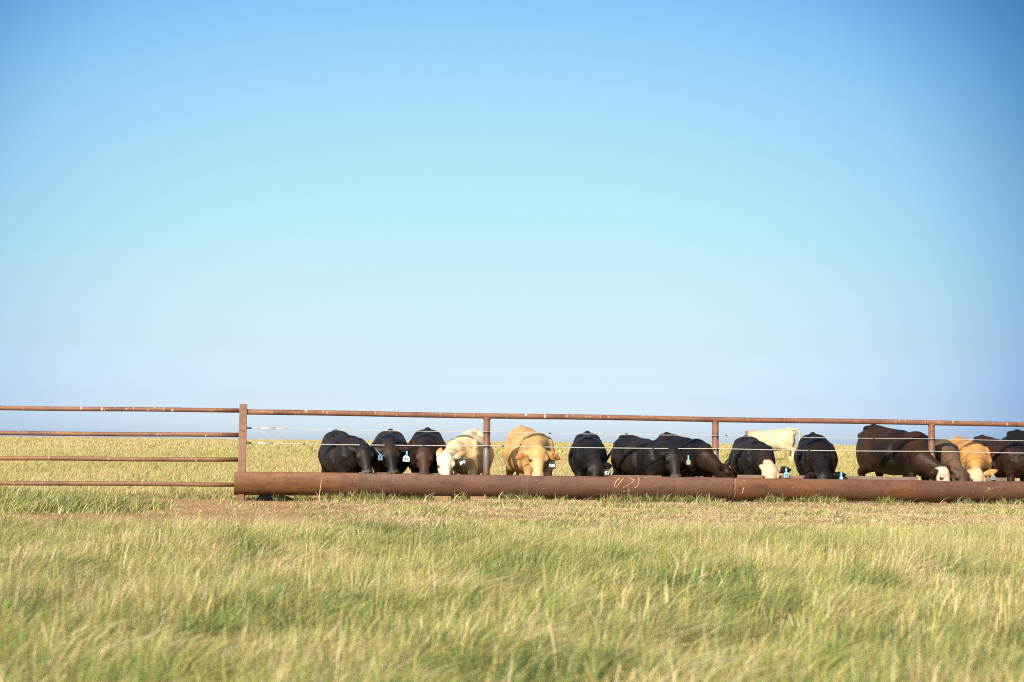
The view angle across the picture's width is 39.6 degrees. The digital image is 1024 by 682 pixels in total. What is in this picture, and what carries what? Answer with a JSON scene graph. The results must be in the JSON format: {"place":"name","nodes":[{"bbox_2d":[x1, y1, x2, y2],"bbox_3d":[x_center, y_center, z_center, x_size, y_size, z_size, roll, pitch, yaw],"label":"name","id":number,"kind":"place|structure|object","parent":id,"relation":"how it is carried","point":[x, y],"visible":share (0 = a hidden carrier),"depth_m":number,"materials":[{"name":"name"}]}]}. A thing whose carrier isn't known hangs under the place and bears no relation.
{"place":"outdoors","nodes":[
{"label":"outdoors","id":0,"kind":"place"},
{"bbox_2d":[0,436,846,444],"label":"pasture grass","id":1,"kind":"structure","parent":0,"point":[22,437],"depth_m":132.01,"materials":[{"name":"green plant"}]},
{"bbox_2d":[0,438,856,459],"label":"pasture grass","id":2,"kind":"structure","parent":0,"point":[203,444],"depth_m":56.23,"materials":[{"name":"green plant"}]},
{"bbox_2d":[0,545,1023,681],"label":"meadow grass","id":3,"kind":"structure","parent":0,"point":[152,601],"depth_m":6.39,"materials":[{"name":"green plant"}]},
{"bbox_2d":[0,506,1023,588],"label":"meadow grass","id":4,"kind":"structure","parent":0,"point":[980,536],"depth_m":11.74,"materials":[{"name":"green plant"}]},
{"bbox_2d":[0,437,1023,681],"bbox_3d":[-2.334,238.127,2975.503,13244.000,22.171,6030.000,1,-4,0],"label":"ground","id":5,"kind":"structure","parent":0,"point":[250,513],"depth_m":20.13,"materials":[{"name":"soil"}]},
{"bbox_2d":[0,406,238,486],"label":"rail fence","id":6,"kind":"object","parent":5,"relation":"on","point":[130,434],"visible":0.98,"depth_m":22.77,"materials":[{"name":"brown metal"}]},
{"bbox_2d":[256,494,292,500],"bbox_3d":[-3.799,2.482,22.819,0.603,0.185,0.220,1,-4,-10],"label":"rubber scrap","id":7,"kind":"object","parent":5,"relation":"on","point":[266,497],"visible":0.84,"depth_m":22.72,"materials":[{"name":"black rubber"}]},
{"bbox_2d":[318,429,376,496],"bbox_3d":[-2.807,2.096,24.213,0.690,1.216,2.295,2,-5,-21],"label":"cow","id":8,"kind":"object","parent":5,"relation":"on","point":[360,457],"visible":0.81,"depth_m":23.75},
{"bbox_2d":[371,428,412,498],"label":"cow","id":9,"kind":"object","parent":5,"relation":"on","point":[390,456],"visible":0.74,"depth_m":23.68},
{"bbox_2d":[408,427,445,497],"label":"cow","id":10,"kind":"object","parent":5,"relation":"on","point":[423,458],"visible":0.55,"depth_m":23.93},
{"bbox_2d":[430,496,450,501],"bbox_3d":[-1.168,2.600,23.278,0.308,0.130,0.260,1,-4,-10],"label":"timber block","id":11,"kind":"object","parent":5,"relation":"on","point":[442,497],"depth_m":23.16,"materials":[{"name":"brown wood"}]},
{"bbox_2d":[436,428,493,499],"bbox_3d":[-0.773,2.125,24.569,0.774,1.278,2.426,0,-4,6],"label":"cow","id":12,"kind":"object","parent":5,"relation":"on","point":[466,460],"visible":0.8,"depth_m":24.03},
{"bbox_2d":[469,496,486,501],"bbox_3d":[-0.565,2.614,23.385,0.271,0.125,0.260,1,-4,-10],"label":"timber block","id":13,"kind":"object","parent":5,"relation":"on","point":[478,497],"depth_m":23.26,"materials":[{"name":"brown wood"}]},
{"bbox_2d":[0,444,1019,503],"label":"pasture grass","id":14,"kind":"structure","parent":5,"relation":"on","point":[255,459],"depth_m":33.92,"materials":[{"name":"green plant"}]},
{"bbox_2d":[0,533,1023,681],"bbox_3d":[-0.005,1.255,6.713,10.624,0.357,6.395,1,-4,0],"label":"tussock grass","id":15,"kind":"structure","parent":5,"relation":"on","point":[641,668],"depth_m":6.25,"materials":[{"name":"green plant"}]},
{"bbox_2d":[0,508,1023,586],"bbox_3d":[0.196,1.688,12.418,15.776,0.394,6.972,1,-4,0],"label":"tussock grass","id":16,"kind":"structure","parent":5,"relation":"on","point":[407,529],"depth_m":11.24,"materials":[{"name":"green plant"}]},
{"bbox_2d":[0,482,1023,533],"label":"strip tufts","id":17,"kind":"object","parent":5,"relation":"on","point":[26,501],"visible":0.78,"depth_m":19.21,"materials":[{"name":"beige plant"}]},
{"bbox_2d":[0,497,1023,537],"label":"straw litter","id":18,"kind":"object","parent":5,"relation":"on","point":[815,518],"visible":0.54,"depth_m":20.20,"materials":[{"name":"beige plant"}]},
{"bbox_2d":[1,505,1023,681],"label":"seed stems","id":19,"kind":"object","parent":5,"relation":"on","point":[601,596],"visible":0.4,"depth_m":6.88,"materials":[{"name":"plant"}]},
{"bbox_2d":[502,425,559,499],"bbox_3d":[0.317,2.124,24.832,0.807,1.342,2.466,1,-4,-8],"label":"cow","id":20,"kind":"object","parent":5,"relation":"on","point":[540,457],"visible":0.9,"depth_m":24.34},
{"bbox_2d":[568,431,611,500],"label":"cow","id":21,"kind":"object","parent":5,"relation":"on","point":[590,462],"visible":0.86,"depth_m":24.45},
{"bbox_2d":[234,472,1023,504],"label":"feed trough","id":22,"kind":"object","parent":5,"relation":"on","point":[756,487],"visible":0.93,"depth_m":23.65,"materials":[{"name":"brown metal"}]},
{"bbox_2d":[237,404,1023,503],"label":"feed fence","id":23,"kind":"object","parent":5,"relation":"on","point":[244,411],"visible":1,"depth_m":24.12,"materials":[{"name":"brown metal"}]},
{"bbox_2d":[296,480,994,504],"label":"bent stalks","id":24,"kind":"object","parent":5,"relation":"on","point":[593,495],"visible":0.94,"depth_m":23.26,"materials":[{"name":"plant"}]},
{"bbox_2d":[270,489,1023,505],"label":"trough fringe","id":25,"kind":"object","parent":5,"relation":"on","point":[674,499],"visible":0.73,"depth_m":23.58,"materials":[{"name":"green plant"}]},
{"bbox_2d":[607,433,692,500],"bbox_3d":[2.431,2.244,25.179,0.763,1.229,2.329,3,-5,-30],"label":"cow","id":26,"kind":"object","parent":5,"relation":"on","point":[669,461],"visible":0.83,"depth_m":24.80},
{"bbox_2d":[656,432,735,499],"bbox_3d":[3.175,2.241,25.267,0.767,1.267,2.567,2,-5,-20],"label":"cow","id":27,"kind":"object","parent":5,"relation":"on","point":[705,463],"visible":0.52,"depth_m":24.78},
{"bbox_2d":[728,435,791,501],"bbox_3d":[4.378,2.283,25.476,0.752,1.229,2.331,1,-4,-6],"label":"cow","id":28,"kind":"object","parent":5,"relation":"on","point":[754,462],"visible":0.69,"depth_m":25.03},
{"bbox_2d":[744,427,800,462],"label":"cow","id":29,"kind":"object","parent":5,"relation":"on","point":[782,439],"visible":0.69,"depth_m":42.57},
{"bbox_2d":[794,432,846,478],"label":"cow","id":30,"kind":"object","parent":5,"relation":"on","point":[816,464],"visible":0.86,"depth_m":25.20},
{"bbox_2d":[856,424,950,480],"bbox_3d":[7.221,2.237,26.135,0.881,1.456,2.726,2,-5,-21],"label":"cow","id":31,"kind":"object","parent":5,"relation":"on","point":[927,465],"visible":0.83,"depth_m":25.98},
{"bbox_2d":[902,435,969,480],"bbox_3d":[7.800,2.326,26.259,0.832,1.304,2.568,1,-4,0],"label":"cow","id":32,"kind":"object","parent":5,"relation":"on","point":[958,471],"visible":0.37,"depth_m":25.52},
{"bbox_2d":[949,436,997,480],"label":"cow","id":33,"kind":"object","parent":5,"relation":"on","point":[980,466],"visible":0.56,"depth_m":25.59},
{"bbox_2d":[972,435,1023,480],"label":"cow","id":34,"kind":"object","parent":5,"relation":"on","point":[1009,465],"visible":0.62,"depth_m":26.06},
{"bbox_2d":[1002,429,1023,480],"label":"cow","id":35,"kind":"object","parent":5,"relation":"on","point":[1017,434],"visible":0.21,"depth_m":27.56},
{"bbox_2d":[0,0,1023,444],"label":"sky","id":36,"kind":"structure","parent":0,"point":[697,208],"materials":[{"name":"blue"}]}
]}

